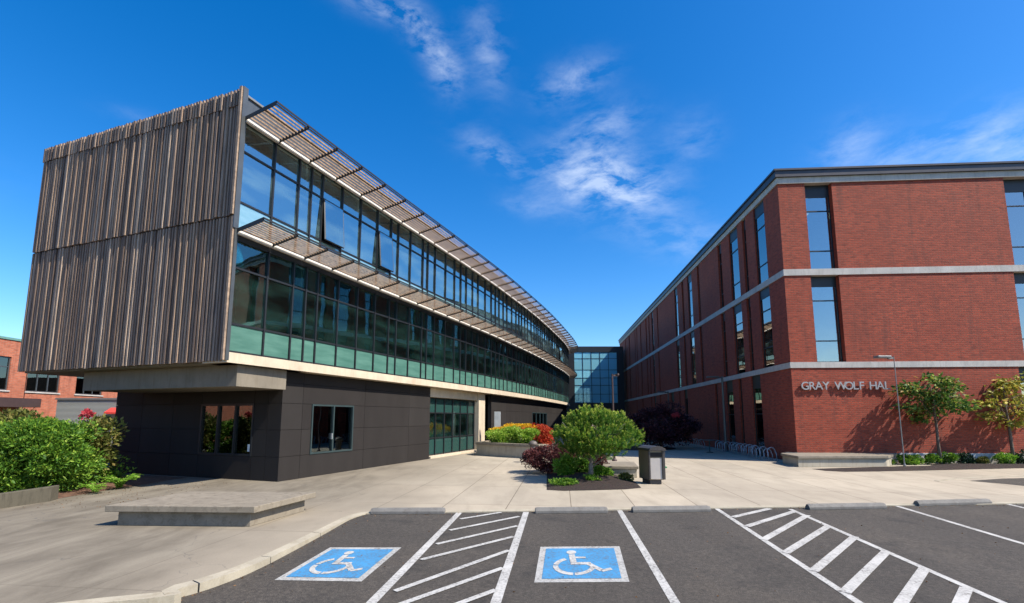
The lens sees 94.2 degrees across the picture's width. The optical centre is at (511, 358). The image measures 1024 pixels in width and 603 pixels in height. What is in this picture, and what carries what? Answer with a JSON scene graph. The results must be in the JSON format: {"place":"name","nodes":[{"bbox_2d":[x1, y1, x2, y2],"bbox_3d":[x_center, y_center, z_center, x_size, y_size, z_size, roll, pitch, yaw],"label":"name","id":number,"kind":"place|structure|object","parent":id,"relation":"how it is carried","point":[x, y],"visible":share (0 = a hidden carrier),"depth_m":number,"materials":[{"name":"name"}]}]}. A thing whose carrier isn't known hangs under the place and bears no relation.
{"place":"outdoors","nodes":[
{"label":"outdoors","id":0,"kind":"place"},
{"bbox_2d":[0,336,117,418],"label":"orange brick building","id":1,"kind":"structure","parent":0,"point":[47,390],"depth_m":42.95,"materials":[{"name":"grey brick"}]},
{"bbox_2d":[0,356,10,391],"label":"window","id":2,"kind":"structure","parent":1,"relation":"in","point":[4,361],"depth_m":40.48,"materials":[{"name":"grey glass"}]},
{"bbox_2d":[0,397,40,407],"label":"entrance canopy","id":3,"kind":"object","parent":1,"relation":"attached to","point":[20,402],"visible":1,"depth_m":39.61,"materials":[{"name":"brown metal"}]},
{"bbox_2d":[24,374,59,393],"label":"window","id":4,"kind":"structure","parent":1,"relation":"in","point":[36,383],"depth_m":43.75,"materials":[{"name":"black glass"}]},
{"bbox_2d":[74,377,102,396],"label":"window","id":5,"kind":"structure","parent":1,"relation":"in","point":[79,382],"depth_m":47.72,"materials":[{"name":"black glass"}]},
{"bbox_2d":[55,398,116,440],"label":"service shed","id":6,"kind":"structure","parent":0,"point":[69,408],"depth_m":41.79,"materials":[{"name":"grey metal"}]},
{"bbox_2d":[17,86,577,481],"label":"academic building","id":7,"kind":"structure","parent":0,"point":[240,283],"depth_m":16.89,"materials":[{"name":"wood"}]},
{"bbox_2d":[197,403,255,455],"bbox_3d":[-10.090,2.512,16.849,2.530,1.800,0.140,-3,-8,19],"label":"base window","id":8,"kind":"structure","parent":7,"relation":"in","point":[224,429],"depth_m":16.84,"materials":[{"name":"glass"}]},
{"bbox_2d":[229,239,267,355],"bbox_3d":[-8.116,-1.824,14.576,0.170,3.440,1.220,-3,-8,20],"label":"window","id":9,"kind":"structure","parent":7,"relation":"in","point":[251,259],"depth_m":14.69,"materials":[{"name":"glass"}]},
{"bbox_2d":[239,123,274,241],"bbox_3d":[-8.116,-5.540,15.041,0.170,3.550,1.220,-3,-8,20],"label":"window","id":10,"kind":"structure","parent":7,"relation":"in","point":[259,149],"depth_m":15.09,"materials":[{"name":"glass"}]},
{"bbox_2d":[261,252,293,359],"bbox_3d":[-7.718,-1.691,15.636,0.170,3.440,1.060,-3,-8,20],"label":"window","id":11,"kind":"structure","parent":7,"relation":"in","point":[275,324],"depth_m":15.62,"materials":[{"name":"glass"}]},
{"bbox_2d":[268,143,298,252],"bbox_3d":[-7.718,-5.407,16.101,0.170,3.550,1.060,-3,-8,20],"label":"window","id":12,"kind":"structure","parent":7,"relation":"in","point":[284,182],"depth_m":16.12,"materials":[{"name":"glass"}]},
{"bbox_2d":[288,262,306,361],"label":"window","id":13,"kind":"structure","parent":7,"relation":"in","point":[298,274],"depth_m":16.39,"materials":[{"name":"glass"}]},
{"bbox_2d":[294,158,310,256],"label":"window","id":14,"kind":"structure","parent":7,"relation":"in","point":[303,189],"depth_m":16.90,"materials":[{"name":"glass"}]},
{"bbox_2d":[301,267,317,363],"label":"window","id":15,"kind":"structure","parent":7,"relation":"in","point":[309,301],"depth_m":16.91,"materials":[{"name":"glass"}]},
{"bbox_2d":[307,166,321,262],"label":"window","id":16,"kind":"structure","parent":7,"relation":"in","point":[315,197],"depth_m":17.43,"materials":[{"name":"glass"}]},
{"bbox_2d":[313,271,338,366],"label":"window","id":17,"kind":"structure","parent":7,"relation":"in","point":[327,285],"depth_m":17.67,"materials":[{"name":"glass"}]},
{"bbox_2d":[318,174,343,270],"bbox_3d":[-6.844,-5.155,18.113,0.360,3.550,1.093,-3,-8,21],"label":"window","id":18,"kind":"structure","parent":7,"relation":"in","point":[331,191],"depth_m":18.13,"materials":[{"name":"glass"}]},
{"bbox_2d":[309,404,353,453],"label":"base window","id":19,"kind":"structure","parent":7,"relation":"in","point":[331,425],"depth_m":18.22,"materials":[{"name":"glass"}]},
{"bbox_2d":[334,279,357,369],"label":"window","id":20,"kind":"structure","parent":7,"relation":"in","point":[346,291],"depth_m":18.68,"materials":[{"name":"glass"}]},
{"bbox_2d":[337,187,360,277],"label":"window","id":21,"kind":"structure","parent":7,"relation":"in","point":[350,204],"depth_m":19.25,"materials":[{"name":"glass"}]},
{"bbox_2d":[354,286,374,371],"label":"window","id":22,"kind":"structure","parent":7,"relation":"in","point":[363,351],"depth_m":19.71,"materials":[{"name":"glass"}]},
{"bbox_2d":[358,199,377,285],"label":"window","id":23,"kind":"structure","parent":7,"relation":"in","point":[368,214],"depth_m":20.23,"materials":[{"name":"glass"}]},
{"bbox_2d":[372,293,388,373],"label":"window","id":24,"kind":"structure","parent":7,"relation":"in","point":[380,305],"depth_m":20.69,"materials":[{"name":"glass"}]},
{"bbox_2d":[375,210,393,290],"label":"window","id":25,"kind":"structure","parent":7,"relation":"in","point":[384,250],"depth_m":21.13,"materials":[{"name":"glass"}]},
{"bbox_2d":[386,298,395,374],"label":"window","id":26,"kind":"structure","parent":7,"relation":"in","point":[391,319],"depth_m":21.39,"materials":[{"name":"glass"}]},
{"bbox_2d":[387,219,397,294],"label":"window","id":27,"kind":"structure","parent":7,"relation":"in","point":[394,225],"depth_m":22.00,"materials":[{"name":"glass"}]},
{"bbox_2d":[394,301,408,376],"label":"window","id":28,"kind":"structure","parent":7,"relation":"in","point":[401,310],"depth_m":22.12,"materials":[{"name":"glass"}]},
{"bbox_2d":[396,223,409,299],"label":"window","id":29,"kind":"structure","parent":7,"relation":"in","point":[403,247],"depth_m":22.61,"materials":[{"name":"glass"}]},
{"bbox_2d":[406,306,421,378],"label":"window","id":30,"kind":"structure","parent":7,"relation":"in","point":[413,317],"depth_m":23.11,"materials":[{"name":"glass"}]},
{"bbox_2d":[409,231,422,304],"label":"window","id":31,"kind":"structure","parent":7,"relation":"in","point":[416,242],"depth_m":23.60,"materials":[{"name":"glass"}]},
{"bbox_2d":[419,311,426,378],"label":"window","id":32,"kind":"structure","parent":7,"relation":"in","point":[423,314],"depth_m":23.82,"materials":[{"name":"glass"}]},
{"bbox_2d":[422,239,427,306],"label":"window","id":33,"kind":"structure","parent":7,"relation":"in","point":[425,244],"depth_m":24.35,"materials":[{"name":"glass"}]},
{"bbox_2d":[425,313,433,380],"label":"window","id":34,"kind":"structure","parent":7,"relation":"in","point":[429,331],"depth_m":24.39,"materials":[{"name":"glass"}]},
{"bbox_2d":[426,242,434,308],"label":"window","id":35,"kind":"structure","parent":7,"relation":"in","point":[431,248],"depth_m":24.90,"materials":[{"name":"glass"}]},
{"bbox_2d":[432,316,453,382],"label":"window","id":36,"kind":"structure","parent":7,"relation":"in","point":[442,344],"depth_m":25.68,"materials":[{"name":"glass"}]},
{"bbox_2d":[434,247,454,317],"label":"window","id":37,"kind":"structure","parent":7,"relation":"in","point":[444,274],"depth_m":26.18,"materials":[{"name":"glass"}]},
{"bbox_2d":[452,323,465,384],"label":"window","id":38,"kind":"structure","parent":7,"relation":"in","point":[458,355],"depth_m":27.44,"materials":[{"name":"glass"}]},
{"bbox_2d":[454,259,465,322],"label":"window","id":39,"kind":"structure","parent":7,"relation":"in","point":[459,269],"depth_m":27.94,"materials":[{"name":"glass"}]},
{"bbox_2d":[464,328,477,386],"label":"window","id":40,"kind":"structure","parent":7,"relation":"in","point":[470,359],"depth_m":28.92,"materials":[{"name":"glass"}]},
{"bbox_2d":[465,267,477,327],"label":"window","id":41,"kind":"structure","parent":7,"relation":"in","point":[471,277],"depth_m":29.42,"materials":[{"name":"glass"}]},
{"bbox_2d":[477,333,490,388],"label":"window","id":42,"kind":"structure","parent":7,"relation":"in","point":[483,342],"depth_m":30.72,"materials":[{"name":"glass"}]},
{"bbox_2d":[477,275,490,331],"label":"window","id":43,"kind":"structure","parent":7,"relation":"in","point":[484,287],"depth_m":31.21,"materials":[{"name":"glass"}]},
{"bbox_2d":[490,338,498,389],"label":"window","id":44,"kind":"structure","parent":7,"relation":"in","point":[494,353],"depth_m":32.43,"materials":[{"name":"glass"}]},
{"bbox_2d":[491,284,498,335],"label":"window","id":45,"kind":"structure","parent":7,"relation":"in","point":[494,290],"depth_m":32.96,"materials":[{"name":"glass"}]},
{"bbox_2d":[498,341,506,390],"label":"window","id":46,"kind":"structure","parent":7,"relation":"in","point":[502,356],"depth_m":33.92,"materials":[{"name":"glass"}]},
{"bbox_2d":[499,290,506,340],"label":"window","id":47,"kind":"structure","parent":7,"relation":"in","point":[502,296],"depth_m":34.48,"materials":[{"name":"glass"}]},
{"bbox_2d":[506,345,515,392],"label":"window","id":48,"kind":"structure","parent":7,"relation":"in","point":[510,351],"depth_m":35.75,"materials":[{"name":"glass"}]},
{"bbox_2d":[507,295,515,344],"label":"window","id":49,"kind":"structure","parent":7,"relation":"in","point":[511,304],"depth_m":36.35,"materials":[{"name":"glass"}]},
{"bbox_2d":[515,349,521,393],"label":"window","id":50,"kind":"structure","parent":7,"relation":"in","point":[518,362],"depth_m":37.49,"materials":[{"name":"glass"}]},
{"bbox_2d":[521,352,527,394],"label":"window","id":51,"kind":"structure","parent":7,"relation":"in","point":[524,364],"depth_m":39.00,"materials":[{"name":"glass"}]},
{"bbox_2d":[527,311,533,351],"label":"window","id":52,"kind":"structure","parent":7,"relation":"in","point":[530,318],"depth_m":41.33,"materials":[{"name":"glass"}]},
{"bbox_2d":[527,354,534,395],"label":"window","id":53,"kind":"structure","parent":7,"relation":"in","point":[530,359],"depth_m":40.85,"materials":[{"name":"glass"}]},
{"bbox_2d":[0,434,1023,602],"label":"plaza paving","id":54,"kind":"structure","parent":0,"point":[52,552],"depth_m":12.36,"materials":[{"name":"concrete"}]},
{"bbox_2d":[0,485,58,508],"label":"retaining wall","id":55,"kind":"structure","parent":54,"relation":"on","point":[27,496],"depth_m":11.66,"materials":[{"name":"concrete"}]},
{"bbox_2d":[17,468,185,497],"bbox_3d":[-18.734,4.161,16.864,14.532,0.120,9.500,0,-7,0],"label":"flower bed","id":56,"kind":"object","parent":54,"relation":"on","point":[144,479],"visible":0.19,"depth_m":15.07,"materials":[{"name":"brown soil"}]},
{"bbox_2d":[0,407,50,422],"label":"flowering shrub","id":57,"kind":"object","parent":56,"relation":"on","point":[8,415],"visible":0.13,"depth_m":15.69,"materials":[{"name":"green plant"}]},
{"bbox_2d":[0,415,108,492],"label":"broadleaf shrub","id":58,"kind":"object","parent":56,"relation":"on","point":[28,443],"visible":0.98,"depth_m":13.04,"materials":[{"name":"green plant"}]},
{"bbox_2d":[69,413,129,475],"bbox_3d":[-13.005,2.706,14.873,1.495,2.047,1.399,0,-7,0],"label":"flowering shrub","id":59,"kind":"object","parent":56,"relation":"on","point":[104,441],"visible":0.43,"depth_m":14.90,"materials":[{"name":"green plant"}]},
{"bbox_2d":[84,454,136,483],"bbox_3d":[-13.574,3.520,15.254,2.542,1.185,1.689,0,-7,0],"label":"shade shrub","id":60,"kind":"object","parent":56,"relation":"on","point":[116,472],"visible":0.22,"depth_m":15.34,"materials":[{"name":"green plant"}]},
{"bbox_2d":[96,473,143,487],"bbox_3d":[-11.739,3.674,14.252,1.146,0.376,1.024,5,-9,-35],"label":"fern","id":61,"kind":"object","parent":56,"relation":"on","point":[116,482],"visible":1,"depth_m":14.20,"materials":[{"name":"green plant"}]},
{"bbox_2d":[105,491,315,526],"bbox_3d":[-6.250,3.184,10.139,3.356,0.400,1.848,0,-7,2],"label":"platform bench","id":62,"kind":"object","parent":54,"relation":"on","point":[214,508],"visible":1,"depth_m":9.39,"materials":[{"name":"concrete"}]},
{"bbox_2d":[475,438,561,457],"bbox_3d":[0.857,5.394,29.165,4.454,0.740,8.740,-2,-7,17],"label":"planter","id":63,"kind":"object","parent":54,"relation":"on","point":[495,449],"visible":0.53,"depth_m":25.89,"materials":[{"name":"concrete"}]},
{"bbox_2d":[485,425,523,442],"bbox_3d":[-0.290,4.536,27.294,2.616,1.440,2.193,0,-7,0],"label":"lime shrub","id":64,"kind":"object","parent":63,"relation":"in","point":[501,435],"visible":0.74,"depth_m":26.83,"materials":[{"name":"green plant"}]},
{"bbox_2d":[512,427,540,443],"bbox_3d":[0.924,4.459,26.548,1.855,1.282,1.904,0,-7,0],"label":"lime shrub","id":65,"kind":"object","parent":63,"relation":"in","point":[527,437],"visible":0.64,"depth_m":26.12,"materials":[{"name":"green plant"}]},
{"bbox_2d":[533,425,554,444],"bbox_3d":[1.709,4.244,25.536,1.241,1.388,1.129,0,-7,0],"label":"red shrub","id":66,"kind":"object","parent":63,"relation":"in","point":[544,437],"visible":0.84,"depth_m":25.38,"materials":[{"name":"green plant"}]},
{"bbox_2d":[547,470,640,490],"bbox_3d":[2.596,4.247,17.636,3.149,0.140,7.699,0,-7,0],"label":"flower bed","id":67,"kind":"object","parent":54,"relation":"on","point":[609,482],"visible":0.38,"depth_m":14.82,"materials":[{"name":"brown soil"}]},
{"bbox_2d":[520,442,574,472],"bbox_3d":[1.390,3.830,18.424,2.232,1.232,1.950,0,-7,0],"label":"barberry","id":68,"kind":"object","parent":67,"relation":"on","point":[537,456],"visible":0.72,"depth_m":17.98,"materials":[{"name":"purple plant"}]},
{"bbox_2d":[546,477,578,485],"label":"perennial","id":69,"kind":"object","parent":67,"relation":"on","point":[564,482],"visible":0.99,"depth_m":14.66,"materials":[{"name":"green plant"}]},
{"bbox_2d":[551,452,579,475],"bbox_3d":[1.916,3.848,17.055,1.068,0.976,0.970,0,-7,0],"label":"bush","id":70,"kind":"object","parent":67,"relation":"on","point":[563,465],"visible":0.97,"depth_m":16.89,"materials":[{"name":"green plant"}]},
{"bbox_2d":[549,402,645,474],"bbox_3d":[2.852,2.765,16.022,3.219,2.606,3.110,0,-7,0],"label":"broadleaf tree","id":71,"kind":"object","parent":67,"relation":"on","point":[585,434],"visible":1,"depth_m":15.40,"materials":[{"name":"leaf"},{"name":"pale bark"}]},
{"bbox_2d":[569,346,624,431],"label":"glass link","id":72,"kind":"object","parent":54,"relation":"on","point":[594,368],"visible":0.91,"depth_m":70.66,"materials":[{"name":"glass"}]},
{"bbox_2d":[603,462,638,477],"bbox_3d":[4.010,4.136,17.749,1.228,0.400,1.876,-1,-7,9],"label":"block bench","id":73,"kind":"object","parent":54,"relation":"on","point":[630,468],"visible":0.59,"depth_m":16.91,"materials":[{"name":"concrete"}]},
{"bbox_2d":[625,445,675,449],"bbox_3d":[8.600,6.251,33.684,5.800,0.150,5.600,0,-7,0],"label":"tree pit","id":74,"kind":"object","parent":54,"relation":"on","point":[634,447],"visible":0.14,"depth_m":32.25,"materials":[{"name":"black soil"}]},
{"bbox_2d":[626,400,702,447],"bbox_3d":[10.524,4.584,33.338,5.418,3.396,4.611,0,-7,0],"label":"maroon maple","id":75,"kind":"object","parent":74,"relation":"on","point":[669,430],"visible":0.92,"depth_m":32.50,"materials":[{"name":"purple plant"}]},
{"bbox_2d":[637,445,665,483],"bbox_3d":[4.539,3.444,15.473,0.501,1.209,0.919,2,-7,-18],"label":"litter bin","id":76,"kind":"object","parent":54,"relation":"on","point":[651,464],"visible":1,"depth_m":15.23,"materials":[{"name":"grey metal"}]},
{"bbox_2d":[650,458,661,478],"bbox_3d":[4.600,3.526,15.205,0.366,0.660,0.014,0,-7,4],"label":"door","id":77,"kind":"structure","parent":76,"relation":"in","point":[656,463],"depth_m":15.20,"materials":[{"name":"silver metal"}]},
{"bbox_2d":[706,376,728,451],"bbox_3d":[13.121,3.512,30.356,1.153,4.770,0.386,-1,-7,9],"label":"street lamp","id":78,"kind":"object","parent":54,"relation":"on","point":[724,421],"visible":0.86,"depth_m":30.26,"materials":[{"name":"grey paint"}]},
{"bbox_2d":[618,161,1023,463],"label":"brick hall","id":79,"kind":"structure","parent":54,"relation":"on","point":[781,287],"depth_m":23.68,"materials":[{"name":"brick"}]},
{"bbox_2d":[727,380,735,450],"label":"window","id":80,"kind":"structure","parent":79,"relation":"in","point":[729,383],"depth_m":31.01,"materials":[{"name":"glass"}]},
{"bbox_2d":[729,227,740,300],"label":"window","id":81,"kind":"structure","parent":79,"relation":"in","point":[733,235],"depth_m":30.17,"materials":[{"name":"glass"}]},
{"bbox_2d":[734,303,744,373],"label":"window","id":82,"kind":"structure","parent":79,"relation":"in","point":[738,308],"depth_m":29.60,"materials":[{"name":"glass"}]},
{"bbox_2d":[752,375,764,455],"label":"window","id":83,"kind":"structure","parent":79,"relation":"in","point":[756,379],"depth_m":27.03,"materials":[{"name":"glass"}]},
{"bbox_2d":[754,201,768,283],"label":"window","id":84,"kind":"structure","parent":79,"relation":"in","point":[759,210],"depth_m":26.48,"materials":[{"name":"glass"}]},
{"bbox_2d":[760,286,774,367],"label":"window","id":85,"kind":"structure","parent":79,"relation":"in","point":[764,294],"depth_m":25.87,"materials":[{"name":"glass"}]},
{"bbox_2d":[804,185,834,268],"bbox_3d":[15.594,-6.663,24.265,1.320,4.510,0.065,0,-7,4],"label":"window","id":86,"kind":"structure","parent":79,"relation":"in","point":[820,236],"depth_m":24.26,"materials":[{"name":"glass"}]},
{"bbox_2d":[811,276,842,361],"bbox_3d":[15.559,-1.950,23.677,1.350,4.350,0.065,0,-7,4],"label":"window","id":87,"kind":"structure","parent":79,"relation":"in","point":[824,289],"depth_m":23.67,"materials":[{"name":"glass"}]},
{"bbox_2d":[801,381,889,389],"bbox_3d":[15.997,1.306,22.860,4.069,0.383,0.060,0,-7,4],"label":"hall sign","id":88,"kind":"object","parent":79,"relation":"attached to","point":[844,385],"visible":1,"depth_m":22.84,"materials":[{"name":"metal"}]},
{"bbox_2d":[1003,179,1023,264],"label":"window","id":89,"kind":"structure","parent":79,"relation":"in","point":[1014,189],"depth_m":23.71,"materials":[{"name":"glass"}]},
{"bbox_2d":[1014,273,1023,346],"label":"window","id":90,"kind":"structure","parent":79,"relation":"in","point":[1018,277],"depth_m":23.21,"materials":[{"name":"glass"}]},
{"bbox_2d":[781,452,897,466],"bbox_3d":[15.221,4.596,21.707,5.830,0.470,2.553,0,-7,0],"label":"corner bench","id":91,"kind":"object","parent":54,"relation":"on","point":[797,459],"visible":0.93,"depth_m":20.60,"materials":[{"name":"concrete"}]},
{"bbox_2d":[816,463,1023,471],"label":"curb","id":92,"kind":"structure","parent":54,"relation":"on","point":[952,466],"depth_m":19.65,"materials":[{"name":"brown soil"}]},
{"bbox_2d":[873,355,905,465],"bbox_3d":[16.823,2.305,21.154,0.909,4.880,0.300,0,-7,-3],"label":"street lamp","id":93,"kind":"object","parent":92,"relation":"in","point":[887,357],"visible":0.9,"depth_m":21.25,"materials":[{"name":"grey metal"}]},
{"bbox_2d":[887,371,981,463],"bbox_3d":[19.550,2.679,21.934,3.099,4.236,3.151,6,-9,-41],"label":"young tree","id":94,"kind":"object","parent":92,"relation":"on","point":[945,396],"visible":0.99,"depth_m":21.64,"materials":[{"name":"green plant"}]},
{"bbox_2d":[969,371,1023,463],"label":"young tree","id":95,"kind":"object","parent":92,"relation":"on","point":[1014,385],"visible":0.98,"depth_m":21.80,"materials":[{"name":"green plant"}]},
{"bbox_2d":[989,452,1018,463],"bbox_3d":[22.348,4.541,21.572,0.970,0.644,0.785,1,-7,-12],"label":"bed plant","id":96,"kind":"object","parent":92,"relation":"on","point":[1003,458],"visible":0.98,"depth_m":21.49,"materials":[{"name":"green plant"}]},
{"bbox_2d":[0,0,1023,345],"label":"sky","id":97,"kind":"structure","parent":0,"point":[587,150],"materials":[{"name":"blue"}]},
{"bbox_2d":[181,504,1023,602],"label":"parking asphalt","id":98,"kind":"structure","parent":0,"point":[737,563],"depth_m":7.58,"materials":[{"name":"grey asphalt"}]},
{"bbox_2d":[275,547,400,580],"bbox_3d":[-2.571,3.124,7.309,1.212,0.038,1.689,-1,-7,6],"label":"wheelchair marking","id":99,"kind":"object","parent":98,"relation":"on","point":[341,564],"visible":1,"depth_m":7.17,"materials":[{"name":"paint"}]},
{"bbox_2d":[370,507,444,513],"bbox_3d":[-2.333,3.423,10.704,1.653,0.129,0.160,0,-7,-2],"label":"wheel stop","id":100,"kind":"object","parent":98,"relation":"on","point":[426,510],"visible":1,"depth_m":10.64,"materials":[{"name":"concrete"}]},
{"bbox_2d":[366,512,528,602],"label":"hatched aisle","id":101,"kind":"object","parent":98,"relation":"on","point":[497,597],"visible":1,"depth_m":7.08,"materials":[{"name":"white paint"}]},
{"bbox_2d":[59,501,1023,602],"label":"kerb","id":102,"kind":"structure","parent":98,"relation":"on","point":[175,593],"depth_m":6.80,"materials":[{"name":"concrete"}]},
{"bbox_2d":[535,507,607,513],"bbox_3d":[1.347,3.440,10.810,1.648,0.128,0.160,0,-7,-3],"label":"wheel stop","id":103,"kind":"object","parent":98,"relation":"on","point":[550,510],"visible":1,"depth_m":10.74,"materials":[{"name":"concrete"}]},
{"bbox_2d":[534,546,628,581],"bbox_3d":[1.073,3.130,7.317,1.542,0.039,1.718,0,-7,0],"label":"wheelchair marking","id":104,"kind":"object","parent":98,"relation":"on","point":[584,564],"visible":1,"depth_m":7.16,"materials":[{"name":"paint"}]},
{"bbox_2d":[617,510,679,602],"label":"parking line","id":105,"kind":"object","parent":98,"relation":"on","point":[666,588],"visible":1,"depth_m":7.25,"materials":[{"name":"white paint"}]},
{"bbox_2d":[631,505,710,512],"bbox_3d":[3.655,3.458,10.940,1.826,0.128,0.160,0,-7,-3],"label":"wheel stop","id":106,"kind":"object","parent":98,"relation":"on","point":[657,509],"visible":1,"depth_m":10.88,"materials":[{"name":"concrete"}]},
{"bbox_2d":[805,503,886,509],"bbox_3d":[7.924,3.502,11.291,1.943,0.127,0.160,1,-7,-5],"label":"wheel stop","id":107,"kind":"object","parent":98,"relation":"on","point":[827,506],"visible":1,"depth_m":11.23,"materials":[{"name":"concrete"}]},
{"bbox_2d":[716,508,1006,602],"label":"hatched aisle","id":108,"kind":"object","parent":98,"relation":"on","point":[914,583],"visible":1,"depth_m":7.25,"materials":[{"name":"white paint"}]},
{"bbox_2d":[913,498,991,505],"bbox_3d":[10.913,3.558,11.785,2.042,0.129,0.160,1,-7,-7],"label":"wheel stop","id":109,"kind":"object","parent":98,"relation":"on","point":[945,502],"visible":1,"depth_m":11.71,"materials":[{"name":"concrete"}]},
{"bbox_2d":[897,506,1023,544],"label":"parking line","id":110,"kind":"object","parent":98,"relation":"on","point":[963,525],"visible":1,"depth_m":9.57,"materials":[{"name":"white paint"}]},
{"bbox_2d":[973,478,1023,485],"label":"driveway","id":111,"kind":"structure","parent":0,"point":[1015,481],"depth_m":15.82,"materials":[{"name":"concrete"}]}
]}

